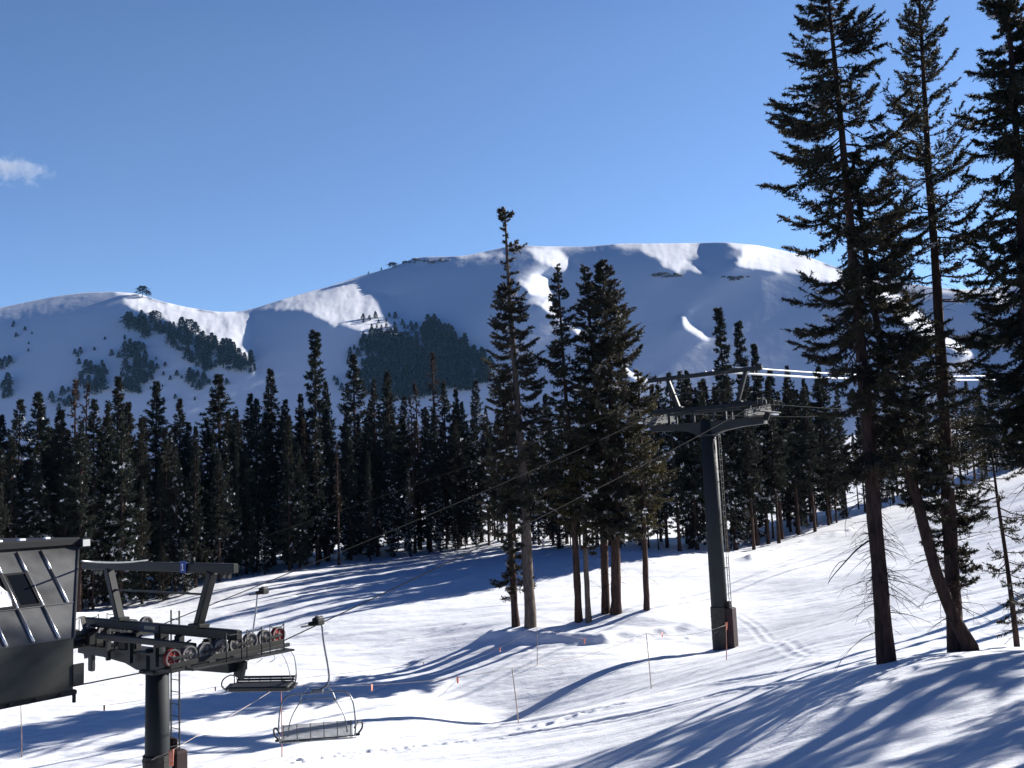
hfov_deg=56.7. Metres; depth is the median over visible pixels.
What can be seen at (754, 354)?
spire spruce
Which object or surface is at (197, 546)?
spire spruce
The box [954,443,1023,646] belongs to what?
young conifer
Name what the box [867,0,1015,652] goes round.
spruce tree
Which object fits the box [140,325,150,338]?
mountain conifer
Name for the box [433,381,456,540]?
spruce tree
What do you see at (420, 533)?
spire spruce
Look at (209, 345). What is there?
mountain conifer
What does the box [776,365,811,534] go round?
spruce tree
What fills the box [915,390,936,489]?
spruce tree
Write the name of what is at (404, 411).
spruce tree
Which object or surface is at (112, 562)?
control cable
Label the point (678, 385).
spruce tree
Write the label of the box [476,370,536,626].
spruce tree
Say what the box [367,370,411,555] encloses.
spruce tree
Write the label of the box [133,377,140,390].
mountain conifer
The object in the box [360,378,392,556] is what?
spruce tree
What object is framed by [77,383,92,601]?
dead conifer
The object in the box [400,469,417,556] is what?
spruce tree
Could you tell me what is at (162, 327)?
mountain conifer
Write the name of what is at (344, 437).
spruce tree
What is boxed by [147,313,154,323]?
mountain conifer
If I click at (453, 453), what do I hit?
spruce tree
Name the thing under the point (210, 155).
sky
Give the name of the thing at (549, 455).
spruce tree
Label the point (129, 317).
mountain conifer
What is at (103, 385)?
mountain conifer
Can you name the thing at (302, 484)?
spruce tree
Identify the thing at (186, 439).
spruce tree
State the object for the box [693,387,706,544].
spruce tree
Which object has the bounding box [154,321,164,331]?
mountain conifer
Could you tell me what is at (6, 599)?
window
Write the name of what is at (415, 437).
spruce tree
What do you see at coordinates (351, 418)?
spruce tree
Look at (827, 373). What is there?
frosted cable
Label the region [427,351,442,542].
dead conifer
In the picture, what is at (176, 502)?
spruce tree
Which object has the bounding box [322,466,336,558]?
spruce tree
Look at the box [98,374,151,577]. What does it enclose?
spruce tree
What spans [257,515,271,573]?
spruce tree
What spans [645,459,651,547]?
spruce tree
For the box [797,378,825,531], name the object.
spruce tree
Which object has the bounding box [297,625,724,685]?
fence rope
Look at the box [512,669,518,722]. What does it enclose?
bamboo stake
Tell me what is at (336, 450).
dead conifer
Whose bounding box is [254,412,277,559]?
spruce tree
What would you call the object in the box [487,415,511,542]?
spruce tree
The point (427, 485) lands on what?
spruce tree
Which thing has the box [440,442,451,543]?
spruce tree
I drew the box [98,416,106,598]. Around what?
dead conifer
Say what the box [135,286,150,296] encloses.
mountain conifer
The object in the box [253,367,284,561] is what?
spruce tree
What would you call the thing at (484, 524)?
spruce tree
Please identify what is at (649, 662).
bamboo stake
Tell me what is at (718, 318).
spire spruce
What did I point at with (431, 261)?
rock outcrop
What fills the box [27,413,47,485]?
spruce tree
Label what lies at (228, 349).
mountain conifer
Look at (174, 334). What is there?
mountain conifer
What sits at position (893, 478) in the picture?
spruce tree
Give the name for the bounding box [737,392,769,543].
spruce tree
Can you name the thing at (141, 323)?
mountain conifer
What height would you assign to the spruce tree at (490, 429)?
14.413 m
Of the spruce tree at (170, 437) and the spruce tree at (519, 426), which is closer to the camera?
the spruce tree at (519, 426)
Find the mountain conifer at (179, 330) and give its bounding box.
[175,327,182,336]
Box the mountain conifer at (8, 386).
[4,383,13,393]
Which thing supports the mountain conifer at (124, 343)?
on the mountain
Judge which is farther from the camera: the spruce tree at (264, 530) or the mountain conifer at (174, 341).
the mountain conifer at (174, 341)
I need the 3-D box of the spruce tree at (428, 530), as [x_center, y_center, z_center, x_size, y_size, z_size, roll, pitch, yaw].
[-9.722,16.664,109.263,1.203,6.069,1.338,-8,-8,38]
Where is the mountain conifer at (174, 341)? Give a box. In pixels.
[170,338,177,348]
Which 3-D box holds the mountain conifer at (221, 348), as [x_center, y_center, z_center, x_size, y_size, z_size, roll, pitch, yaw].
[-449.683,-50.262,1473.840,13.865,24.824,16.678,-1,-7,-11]
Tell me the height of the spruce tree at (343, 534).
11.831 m
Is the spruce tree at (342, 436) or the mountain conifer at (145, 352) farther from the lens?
the mountain conifer at (145, 352)
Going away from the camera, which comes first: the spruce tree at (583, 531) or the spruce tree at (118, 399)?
the spruce tree at (583, 531)
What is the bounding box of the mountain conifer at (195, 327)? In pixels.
[190,321,200,333]
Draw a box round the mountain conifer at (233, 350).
[229,348,235,357]
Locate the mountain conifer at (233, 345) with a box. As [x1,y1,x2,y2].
[230,342,236,353]
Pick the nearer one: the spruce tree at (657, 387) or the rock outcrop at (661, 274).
the spruce tree at (657, 387)
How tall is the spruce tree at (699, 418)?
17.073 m
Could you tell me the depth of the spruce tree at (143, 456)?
90.51 m
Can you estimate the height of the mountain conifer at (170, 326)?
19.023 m
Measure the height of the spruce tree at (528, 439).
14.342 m
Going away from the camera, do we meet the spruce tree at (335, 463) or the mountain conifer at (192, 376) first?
the spruce tree at (335, 463)
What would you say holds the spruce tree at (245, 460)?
on the ground
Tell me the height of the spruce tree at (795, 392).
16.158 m
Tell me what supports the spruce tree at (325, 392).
on the ground
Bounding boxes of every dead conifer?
[27,460,33,535]
[66,377,85,534]
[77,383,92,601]
[77,455,87,608]
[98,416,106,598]
[300,417,311,566]
[331,444,344,564]
[407,396,420,553]
[412,382,422,549]
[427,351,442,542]
[441,429,449,548]
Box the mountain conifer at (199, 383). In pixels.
[194,380,202,389]
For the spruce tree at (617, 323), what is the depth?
60.01 m
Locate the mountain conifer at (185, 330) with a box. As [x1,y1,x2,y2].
[179,326,192,340]
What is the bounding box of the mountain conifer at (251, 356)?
[247,349,255,362]
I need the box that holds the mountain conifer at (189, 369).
[185,367,191,374]
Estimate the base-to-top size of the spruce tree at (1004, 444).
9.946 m
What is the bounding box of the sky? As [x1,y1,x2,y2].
[0,0,1023,311]
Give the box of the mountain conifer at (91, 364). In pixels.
[85,360,92,368]
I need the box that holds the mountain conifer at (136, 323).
[134,319,141,330]
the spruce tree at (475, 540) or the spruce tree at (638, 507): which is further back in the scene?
the spruce tree at (475, 540)
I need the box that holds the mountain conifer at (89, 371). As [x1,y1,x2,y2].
[81,368,92,374]
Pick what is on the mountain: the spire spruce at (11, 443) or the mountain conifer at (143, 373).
the mountain conifer at (143, 373)
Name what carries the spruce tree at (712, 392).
on the ground
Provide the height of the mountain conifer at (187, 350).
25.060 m
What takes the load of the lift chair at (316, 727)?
hanging from the haul rope at (455, 558)
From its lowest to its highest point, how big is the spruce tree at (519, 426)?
27.305 m
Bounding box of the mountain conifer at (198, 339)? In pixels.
[193,335,202,348]
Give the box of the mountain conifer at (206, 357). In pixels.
[201,354,210,366]
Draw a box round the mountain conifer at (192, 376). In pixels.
[186,372,197,383]
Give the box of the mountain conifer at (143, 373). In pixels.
[138,369,149,383]
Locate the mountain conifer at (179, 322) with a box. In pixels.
[175,317,184,328]
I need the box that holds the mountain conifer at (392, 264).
[386,262,399,267]
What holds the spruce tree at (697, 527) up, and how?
on the ground
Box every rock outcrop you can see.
[402,258,449,262]
[651,272,682,276]
[722,276,749,280]
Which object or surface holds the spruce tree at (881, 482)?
on the ground
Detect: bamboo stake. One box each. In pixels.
[20,706,21,756]
[281,692,282,756]
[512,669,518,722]
[646,633,651,688]
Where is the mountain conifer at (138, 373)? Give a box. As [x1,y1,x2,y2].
[135,370,142,381]
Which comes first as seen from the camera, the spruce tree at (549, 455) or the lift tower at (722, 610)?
the lift tower at (722, 610)
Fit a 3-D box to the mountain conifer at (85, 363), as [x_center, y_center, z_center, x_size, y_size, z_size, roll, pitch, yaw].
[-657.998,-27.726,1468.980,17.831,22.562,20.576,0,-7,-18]
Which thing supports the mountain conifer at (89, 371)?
on the mountain
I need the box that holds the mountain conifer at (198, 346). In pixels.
[193,342,203,354]
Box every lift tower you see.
[73,556,294,767]
[633,365,782,650]
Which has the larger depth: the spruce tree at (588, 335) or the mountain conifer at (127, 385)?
the mountain conifer at (127, 385)
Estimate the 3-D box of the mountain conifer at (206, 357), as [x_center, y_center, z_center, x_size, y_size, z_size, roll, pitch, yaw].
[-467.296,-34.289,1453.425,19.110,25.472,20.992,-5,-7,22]
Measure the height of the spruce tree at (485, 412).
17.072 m
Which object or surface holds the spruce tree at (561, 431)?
on the ground
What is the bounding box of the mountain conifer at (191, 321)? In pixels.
[180,319,197,329]
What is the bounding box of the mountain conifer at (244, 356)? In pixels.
[241,352,246,362]
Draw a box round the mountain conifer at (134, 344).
[131,341,139,353]
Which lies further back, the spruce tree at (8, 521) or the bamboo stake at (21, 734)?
the spruce tree at (8, 521)
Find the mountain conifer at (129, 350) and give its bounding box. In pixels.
[118,348,134,361]
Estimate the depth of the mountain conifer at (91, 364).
1467.08 m
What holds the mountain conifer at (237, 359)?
on the mountain
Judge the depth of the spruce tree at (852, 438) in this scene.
118.15 m
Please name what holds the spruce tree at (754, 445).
on the ground
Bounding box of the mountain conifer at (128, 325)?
[124,323,134,331]
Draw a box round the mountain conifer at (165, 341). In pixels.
[164,333,173,343]
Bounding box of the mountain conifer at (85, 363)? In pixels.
[81,359,90,371]
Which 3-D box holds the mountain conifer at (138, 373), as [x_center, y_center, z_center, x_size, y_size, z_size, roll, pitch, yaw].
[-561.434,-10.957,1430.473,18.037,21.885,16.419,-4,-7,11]
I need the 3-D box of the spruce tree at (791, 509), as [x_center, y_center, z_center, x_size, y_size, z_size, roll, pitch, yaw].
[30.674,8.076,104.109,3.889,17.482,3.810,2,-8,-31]
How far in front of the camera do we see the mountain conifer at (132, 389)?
1406.59 m
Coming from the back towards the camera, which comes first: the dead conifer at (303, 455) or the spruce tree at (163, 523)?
the dead conifer at (303, 455)
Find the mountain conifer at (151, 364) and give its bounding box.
[147,360,155,372]
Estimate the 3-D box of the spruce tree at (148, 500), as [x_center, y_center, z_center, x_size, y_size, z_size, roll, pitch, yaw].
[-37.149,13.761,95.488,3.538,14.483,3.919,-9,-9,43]
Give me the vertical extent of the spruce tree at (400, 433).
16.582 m
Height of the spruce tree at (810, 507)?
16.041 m
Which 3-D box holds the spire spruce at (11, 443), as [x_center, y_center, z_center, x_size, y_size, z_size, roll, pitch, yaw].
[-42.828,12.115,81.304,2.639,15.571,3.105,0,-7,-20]
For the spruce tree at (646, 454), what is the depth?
60.44 m
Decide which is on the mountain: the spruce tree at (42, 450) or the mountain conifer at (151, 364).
the mountain conifer at (151, 364)
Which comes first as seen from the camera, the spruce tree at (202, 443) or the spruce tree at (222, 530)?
the spruce tree at (222, 530)
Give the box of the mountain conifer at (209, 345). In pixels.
[204,342,214,354]
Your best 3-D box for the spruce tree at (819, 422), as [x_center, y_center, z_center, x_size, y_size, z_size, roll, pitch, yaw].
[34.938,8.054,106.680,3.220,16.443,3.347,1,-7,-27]
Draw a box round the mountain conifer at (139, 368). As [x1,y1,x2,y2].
[133,365,141,377]
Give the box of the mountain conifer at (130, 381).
[125,377,132,387]
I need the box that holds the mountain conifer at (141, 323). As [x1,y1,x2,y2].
[137,320,145,332]
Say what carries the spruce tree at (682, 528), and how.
on the ground
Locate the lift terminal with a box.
[0,537,90,709]
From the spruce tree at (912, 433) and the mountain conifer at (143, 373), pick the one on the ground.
the spruce tree at (912, 433)
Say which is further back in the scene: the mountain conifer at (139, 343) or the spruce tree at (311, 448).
the mountain conifer at (139, 343)
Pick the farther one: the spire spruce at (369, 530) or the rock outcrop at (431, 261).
the rock outcrop at (431, 261)
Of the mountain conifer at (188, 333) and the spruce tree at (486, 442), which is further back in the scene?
the mountain conifer at (188, 333)
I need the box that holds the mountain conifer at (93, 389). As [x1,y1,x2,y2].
[88,383,98,394]
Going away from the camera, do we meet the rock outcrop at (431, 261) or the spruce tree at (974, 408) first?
the spruce tree at (974, 408)
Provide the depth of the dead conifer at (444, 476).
112.60 m
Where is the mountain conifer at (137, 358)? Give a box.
[131,356,143,368]
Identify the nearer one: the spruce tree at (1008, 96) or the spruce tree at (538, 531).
the spruce tree at (1008, 96)
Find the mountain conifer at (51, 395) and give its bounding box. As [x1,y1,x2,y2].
[46,391,54,399]
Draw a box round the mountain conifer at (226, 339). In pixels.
[221,337,230,350]
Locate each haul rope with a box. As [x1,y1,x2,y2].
[73,402,997,686]
[166,413,888,622]
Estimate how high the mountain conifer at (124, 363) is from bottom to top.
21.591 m
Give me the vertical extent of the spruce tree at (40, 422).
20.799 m
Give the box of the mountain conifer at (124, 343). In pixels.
[120,340,128,350]
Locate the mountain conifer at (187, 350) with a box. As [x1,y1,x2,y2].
[180,346,191,360]
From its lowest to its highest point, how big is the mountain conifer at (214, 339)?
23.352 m
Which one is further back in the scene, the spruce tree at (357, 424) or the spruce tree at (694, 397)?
the spruce tree at (357, 424)
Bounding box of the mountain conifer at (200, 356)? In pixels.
[197,354,203,364]
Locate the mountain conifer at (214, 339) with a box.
[211,337,218,349]
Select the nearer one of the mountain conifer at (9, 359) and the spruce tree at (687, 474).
the spruce tree at (687, 474)
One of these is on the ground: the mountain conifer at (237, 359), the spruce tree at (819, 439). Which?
the spruce tree at (819, 439)
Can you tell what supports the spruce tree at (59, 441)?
on the ground
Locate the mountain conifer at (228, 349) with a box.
[221,344,231,356]
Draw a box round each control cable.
[80,559,147,563]
[205,369,732,556]
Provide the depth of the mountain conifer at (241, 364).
1445.21 m
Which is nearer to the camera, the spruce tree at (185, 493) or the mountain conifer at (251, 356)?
the spruce tree at (185, 493)
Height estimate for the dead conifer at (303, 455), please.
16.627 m
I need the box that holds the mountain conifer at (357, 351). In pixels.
[354,347,361,355]
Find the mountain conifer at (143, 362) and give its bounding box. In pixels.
[141,358,148,368]
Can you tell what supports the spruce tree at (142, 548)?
on the ground
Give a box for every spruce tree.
[0,414,29,511]
[0,448,18,537]
[0,483,13,537]
[2,398,33,520]
[14,467,39,549]
[15,390,56,549]
[17,450,53,549]
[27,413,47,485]
[27,427,56,502]
[34,409,79,537]
[37,412,71,533]
[51,447,78,547]
[56,421,102,611]
[63,429,77,507]
[70,398,119,605]
[81,467,108,609]
[89,403,129,601]
[97,431,144,575]
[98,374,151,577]
[100,426,145,608]
[110,401,152,583]
[124,416,159,599]
[132,479,152,603]
[133,460,156,577]
[139,381,182,579]
[146,428,186,590]
[147,467,173,584]
[151,547,175,601]
[156,430,183,586]
[161,443,188,591]
[170,398,191,495]
[172,537,196,594]
[174,422,205,558]
[174,481,201,576]
[182,373,259,561]
[182,425,209,579]
[199,429,221,561]
[200,417,216,544]
[200,509,217,577]
[202,452,236,581]
[208,435,244,576]
[214,415,241,562]
[221,408,254,573]
[233,446,263,573]
[240,393,260,562]
[240,442,260,561]
[243,398,278,569]
[245,511,261,573]
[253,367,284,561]
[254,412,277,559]
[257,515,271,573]
[258,411,283,564]
[258,489,278,569]
[267,399,302,564]
[267,409,300,547]
[282,393,315,559]
[286,444,316,567]
[293,414,319,548]
[297,436,315,557]
[304,416,332,565]
[318,381,340,557]
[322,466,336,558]
[329,431,335,550]
[331,444,363,557]
[332,354,376,551]
[336,429,365,560]
[336,459,358,559]
[338,415,353,457]
[338,429,357,531]
[351,417,365,553]
[354,436,382,557]
[357,403,384,554]
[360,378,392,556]
[361,460,387,550]
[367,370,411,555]
[376,400,403,524]
[379,400,400,535]
[380,417,419,550]
[381,433,401,542]
[381,448,403,556]
[396,396,414,540]
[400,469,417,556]
[407,420,422,546]
[410,410,444,551]
[422,502,432,552]
[431,474,446,551]
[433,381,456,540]
[434,418,479,548]
[439,388,478,545]
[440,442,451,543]
[445,402,477,542]
[460,380,491,542]
[467,484,483,545]
[469,423,486,531]
[472,417,497,544]
[476,206,563,628]
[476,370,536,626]
[480,426,497,538]
[482,407,490,528]
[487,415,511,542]
[489,463,498,540]
[502,417,517,527]
[516,420,540,542]
[527,430,549,544]
[531,263,607,622]
[534,420,564,544]
[539,393,555,540]
[539,395,550,539]
[543,448,566,545]
[548,411,578,543]
[548,505,567,548]
[549,443,604,622]
[557,259,683,614]
[557,414,577,526]
[564,264,639,614]
[564,490,571,545]
[565,440,581,544]
[609,367,673,610]
[622,410,652,544]
[629,433,654,549]
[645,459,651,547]
[647,384,673,541]
[649,384,678,546]
[651,481,663,549]
[653,432,673,547]
[654,372,694,550]
[667,370,700,548]
[669,417,694,543]
[671,379,706,549]
[673,383,696,546]
[675,370,704,545]
[684,381,724,497]
[690,378,724,502]
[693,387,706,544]
[697,380,719,518]
[709,385,742,551]
[710,386,723,534]
[716,366,759,549]
[730,381,768,549]
[735,375,770,545]
[735,428,757,539]
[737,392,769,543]
[745,377,781,543]
[755,0,973,665]
[757,378,791,543]
[758,368,799,539]
[762,429,774,538]
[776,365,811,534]
[778,384,819,517]
[778,401,791,531]
[780,381,810,533]
[781,496,785,520]
[793,389,807,523]
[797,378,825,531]
[798,148,991,651]
[798,385,824,526]
[798,391,817,521]
[807,365,852,523]
[809,384,840,524]
[815,432,837,515]
[824,424,843,522]
[832,410,847,514]
[833,389,854,515]
[838,481,847,518]
[849,419,865,511]
[850,432,860,509]
[854,414,860,450]
[858,392,892,505]
[858,441,883,506]
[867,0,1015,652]
[881,400,900,502]
[885,450,897,504]
[885,476,893,505]
[900,384,920,456]
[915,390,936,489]
[945,0,1023,625]
[949,381,968,483]
[957,409,968,474]
[959,381,983,482]
[970,398,988,477]
[972,394,994,474]
[981,447,988,473]
[983,378,1003,462]
[988,398,1001,472]
[999,405,1015,471]
[1000,158,1023,390]
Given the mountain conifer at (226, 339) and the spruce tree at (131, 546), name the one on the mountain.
the mountain conifer at (226, 339)
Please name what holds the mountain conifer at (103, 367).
on the mountain
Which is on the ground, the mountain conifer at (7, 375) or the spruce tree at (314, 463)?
the spruce tree at (314, 463)
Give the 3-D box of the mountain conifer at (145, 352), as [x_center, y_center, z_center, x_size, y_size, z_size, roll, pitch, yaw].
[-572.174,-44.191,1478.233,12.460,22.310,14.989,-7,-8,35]
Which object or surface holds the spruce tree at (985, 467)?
on the ground
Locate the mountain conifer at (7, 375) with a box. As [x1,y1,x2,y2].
[3,372,13,383]
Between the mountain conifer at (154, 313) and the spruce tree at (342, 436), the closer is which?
the spruce tree at (342, 436)
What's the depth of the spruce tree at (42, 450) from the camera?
93.98 m
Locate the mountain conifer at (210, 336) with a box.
[207,332,215,342]
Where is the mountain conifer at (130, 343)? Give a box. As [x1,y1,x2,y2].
[126,338,132,348]
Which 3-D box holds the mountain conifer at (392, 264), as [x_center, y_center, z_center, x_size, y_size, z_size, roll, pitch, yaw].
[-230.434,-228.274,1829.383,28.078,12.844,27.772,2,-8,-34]
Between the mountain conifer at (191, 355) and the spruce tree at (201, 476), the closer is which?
the spruce tree at (201, 476)
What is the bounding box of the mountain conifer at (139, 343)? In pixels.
[135,341,142,352]
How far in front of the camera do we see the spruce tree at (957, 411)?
126.55 m
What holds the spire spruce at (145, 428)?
on the ground
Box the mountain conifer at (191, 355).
[188,351,194,362]
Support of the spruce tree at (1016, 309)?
on the ground
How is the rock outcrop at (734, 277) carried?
on the mountain
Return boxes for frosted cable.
[731,372,994,380]
[736,366,983,376]
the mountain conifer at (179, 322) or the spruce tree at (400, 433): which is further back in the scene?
the mountain conifer at (179, 322)
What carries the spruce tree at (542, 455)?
on the ground
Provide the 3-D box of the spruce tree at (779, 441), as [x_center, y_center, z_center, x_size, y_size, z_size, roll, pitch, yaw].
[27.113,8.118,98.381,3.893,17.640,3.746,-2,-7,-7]
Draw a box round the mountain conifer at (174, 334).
[168,333,181,339]
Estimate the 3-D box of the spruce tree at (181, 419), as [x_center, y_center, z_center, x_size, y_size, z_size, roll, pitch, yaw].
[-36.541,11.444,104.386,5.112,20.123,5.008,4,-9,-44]
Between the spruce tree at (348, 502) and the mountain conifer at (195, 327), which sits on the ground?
the spruce tree at (348, 502)
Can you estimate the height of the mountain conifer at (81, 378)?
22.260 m
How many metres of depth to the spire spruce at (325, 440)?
105.69 m
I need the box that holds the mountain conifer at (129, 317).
[120,314,136,323]
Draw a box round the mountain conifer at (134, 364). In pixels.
[132,360,139,368]
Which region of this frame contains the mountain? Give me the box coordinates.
[0,242,1021,500]
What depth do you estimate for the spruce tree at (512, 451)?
115.70 m
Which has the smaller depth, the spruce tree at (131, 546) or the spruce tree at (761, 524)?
the spruce tree at (131, 546)
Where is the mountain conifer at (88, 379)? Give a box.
[83,375,91,383]
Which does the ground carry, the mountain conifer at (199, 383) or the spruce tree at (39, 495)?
the spruce tree at (39, 495)
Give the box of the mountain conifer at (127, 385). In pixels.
[122,378,130,391]
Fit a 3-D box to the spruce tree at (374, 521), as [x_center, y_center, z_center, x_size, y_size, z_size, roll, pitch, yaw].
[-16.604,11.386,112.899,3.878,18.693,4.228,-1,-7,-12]
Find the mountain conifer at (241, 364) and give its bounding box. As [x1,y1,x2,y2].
[237,358,246,371]
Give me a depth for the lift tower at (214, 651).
24.94 m
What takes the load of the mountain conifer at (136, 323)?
on the mountain
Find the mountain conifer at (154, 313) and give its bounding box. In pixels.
[148,310,164,321]
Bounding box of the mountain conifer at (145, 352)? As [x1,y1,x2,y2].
[141,349,147,358]
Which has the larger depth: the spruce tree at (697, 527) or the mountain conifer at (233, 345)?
the mountain conifer at (233, 345)
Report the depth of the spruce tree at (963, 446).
135.83 m
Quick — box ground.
[0,418,1023,767]
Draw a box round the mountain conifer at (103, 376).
[99,374,108,383]
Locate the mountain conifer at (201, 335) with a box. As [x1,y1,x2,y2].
[198,331,203,341]
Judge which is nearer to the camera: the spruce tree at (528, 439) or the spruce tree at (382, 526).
the spruce tree at (528, 439)
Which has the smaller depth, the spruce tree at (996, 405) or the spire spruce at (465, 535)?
the spire spruce at (465, 535)
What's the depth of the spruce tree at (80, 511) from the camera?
83.79 m
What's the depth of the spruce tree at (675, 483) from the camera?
91.50 m
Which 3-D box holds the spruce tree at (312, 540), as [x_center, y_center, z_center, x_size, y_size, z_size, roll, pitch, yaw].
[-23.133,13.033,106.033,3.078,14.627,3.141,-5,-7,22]
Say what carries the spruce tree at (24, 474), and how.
on the ground
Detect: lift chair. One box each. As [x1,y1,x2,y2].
[221,586,297,691]
[273,616,362,743]
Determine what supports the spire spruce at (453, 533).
on the ground
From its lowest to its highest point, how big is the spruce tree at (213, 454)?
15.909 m
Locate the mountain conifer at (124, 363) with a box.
[120,358,128,369]
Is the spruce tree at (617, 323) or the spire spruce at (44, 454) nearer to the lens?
the spruce tree at (617, 323)
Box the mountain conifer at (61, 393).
[59,386,67,395]
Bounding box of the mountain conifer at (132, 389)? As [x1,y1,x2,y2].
[128,385,135,393]
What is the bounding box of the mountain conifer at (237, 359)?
[231,355,242,367]
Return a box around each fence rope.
[26,627,582,705]
[152,692,269,759]
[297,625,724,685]
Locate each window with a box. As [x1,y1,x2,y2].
[0,574,15,609]
[3,572,41,607]
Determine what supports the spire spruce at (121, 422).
on the ground
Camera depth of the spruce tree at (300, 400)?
108.20 m
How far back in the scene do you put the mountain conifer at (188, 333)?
1506.64 m
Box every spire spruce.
[0,436,25,550]
[4,456,18,534]
[36,451,49,537]
[44,491,51,534]
[106,415,136,582]
[138,416,153,560]
[181,439,213,587]
[227,443,249,576]
[269,418,303,570]
[273,415,303,567]
[296,329,346,561]
[309,408,343,561]
[314,421,335,559]
[361,451,380,560]
[412,407,440,549]
[429,408,450,540]
[450,486,460,550]
[462,506,468,547]
[711,306,749,540]
[729,320,768,521]
[749,343,782,536]
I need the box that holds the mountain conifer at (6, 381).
[2,378,12,384]
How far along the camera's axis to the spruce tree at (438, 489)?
109.46 m
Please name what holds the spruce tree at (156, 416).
on the ground
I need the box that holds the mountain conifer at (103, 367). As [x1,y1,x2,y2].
[99,363,107,375]
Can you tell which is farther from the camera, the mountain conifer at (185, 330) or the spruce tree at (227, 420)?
the mountain conifer at (185, 330)
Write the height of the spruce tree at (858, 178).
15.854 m
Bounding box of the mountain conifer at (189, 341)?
[185,335,191,345]
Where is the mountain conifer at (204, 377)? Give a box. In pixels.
[201,375,210,385]
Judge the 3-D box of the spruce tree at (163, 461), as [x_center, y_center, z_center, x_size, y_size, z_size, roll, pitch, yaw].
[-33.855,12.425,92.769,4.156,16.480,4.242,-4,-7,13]
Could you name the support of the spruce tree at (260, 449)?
on the ground
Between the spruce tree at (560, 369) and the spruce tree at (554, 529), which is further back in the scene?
the spruce tree at (554, 529)
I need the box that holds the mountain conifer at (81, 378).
[77,374,86,386]
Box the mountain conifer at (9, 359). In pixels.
[6,355,13,363]
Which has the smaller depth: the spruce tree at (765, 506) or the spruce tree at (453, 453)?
the spruce tree at (765, 506)
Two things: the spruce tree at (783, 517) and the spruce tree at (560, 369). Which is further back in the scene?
the spruce tree at (783, 517)
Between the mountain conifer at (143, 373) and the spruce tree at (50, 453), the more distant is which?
the mountain conifer at (143, 373)
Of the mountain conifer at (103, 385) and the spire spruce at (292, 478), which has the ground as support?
the spire spruce at (292, 478)
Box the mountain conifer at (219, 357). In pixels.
[214,354,232,367]
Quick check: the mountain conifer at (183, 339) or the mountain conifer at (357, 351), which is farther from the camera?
the mountain conifer at (183, 339)
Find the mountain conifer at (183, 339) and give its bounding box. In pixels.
[179,335,186,344]
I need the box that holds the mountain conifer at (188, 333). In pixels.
[184,331,193,341]
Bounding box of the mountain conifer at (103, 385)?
[94,382,108,389]
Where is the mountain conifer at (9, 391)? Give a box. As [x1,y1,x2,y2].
[6,389,12,396]
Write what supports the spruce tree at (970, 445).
on the ground
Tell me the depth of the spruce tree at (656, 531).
91.90 m
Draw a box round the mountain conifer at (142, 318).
[138,315,148,326]
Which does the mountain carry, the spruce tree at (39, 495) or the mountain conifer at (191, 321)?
the mountain conifer at (191, 321)
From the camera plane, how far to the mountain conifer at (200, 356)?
1457.29 m
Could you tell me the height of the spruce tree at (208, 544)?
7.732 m
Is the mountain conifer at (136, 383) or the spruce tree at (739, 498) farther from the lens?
the mountain conifer at (136, 383)
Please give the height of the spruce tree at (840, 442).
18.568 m
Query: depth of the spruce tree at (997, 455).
133.00 m
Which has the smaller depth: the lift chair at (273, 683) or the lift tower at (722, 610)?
the lift chair at (273, 683)
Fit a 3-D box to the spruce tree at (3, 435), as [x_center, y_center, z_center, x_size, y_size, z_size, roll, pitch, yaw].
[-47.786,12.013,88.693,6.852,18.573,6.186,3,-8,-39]
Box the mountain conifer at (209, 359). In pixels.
[206,357,212,367]
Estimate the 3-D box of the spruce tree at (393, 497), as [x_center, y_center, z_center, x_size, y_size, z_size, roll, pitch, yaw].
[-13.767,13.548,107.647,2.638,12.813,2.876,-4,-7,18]
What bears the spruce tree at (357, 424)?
on the ground
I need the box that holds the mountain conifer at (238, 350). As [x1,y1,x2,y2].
[235,348,242,357]
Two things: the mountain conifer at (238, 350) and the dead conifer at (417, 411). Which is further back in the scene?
the mountain conifer at (238, 350)
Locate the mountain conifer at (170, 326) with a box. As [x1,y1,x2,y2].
[167,320,172,328]
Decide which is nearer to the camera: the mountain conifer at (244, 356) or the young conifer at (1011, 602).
the young conifer at (1011, 602)
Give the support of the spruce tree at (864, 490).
on the ground
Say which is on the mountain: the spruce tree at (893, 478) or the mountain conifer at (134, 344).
the mountain conifer at (134, 344)
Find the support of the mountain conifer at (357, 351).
on the mountain
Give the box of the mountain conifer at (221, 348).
[219,344,225,354]
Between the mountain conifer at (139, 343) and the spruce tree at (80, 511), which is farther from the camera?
the mountain conifer at (139, 343)
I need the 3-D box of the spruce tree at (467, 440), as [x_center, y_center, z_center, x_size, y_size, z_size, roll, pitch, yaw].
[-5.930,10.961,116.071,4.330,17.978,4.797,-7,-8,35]
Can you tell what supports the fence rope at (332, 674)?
attached to the bamboo stake
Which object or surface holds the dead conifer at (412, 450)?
on the ground
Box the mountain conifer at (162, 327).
[158,325,164,334]
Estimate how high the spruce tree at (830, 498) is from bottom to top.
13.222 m
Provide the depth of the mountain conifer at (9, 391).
1422.26 m
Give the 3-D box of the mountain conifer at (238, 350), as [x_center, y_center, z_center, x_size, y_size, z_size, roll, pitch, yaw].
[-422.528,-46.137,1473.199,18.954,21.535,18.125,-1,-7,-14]
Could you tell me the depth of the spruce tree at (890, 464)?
120.79 m
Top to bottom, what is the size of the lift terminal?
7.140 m
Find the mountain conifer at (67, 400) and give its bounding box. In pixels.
[63,396,71,406]
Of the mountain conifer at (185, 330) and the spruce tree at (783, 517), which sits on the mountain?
the mountain conifer at (185, 330)
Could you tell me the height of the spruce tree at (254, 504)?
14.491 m
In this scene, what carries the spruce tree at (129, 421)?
on the ground
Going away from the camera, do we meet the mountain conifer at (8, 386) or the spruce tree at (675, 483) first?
the spruce tree at (675, 483)

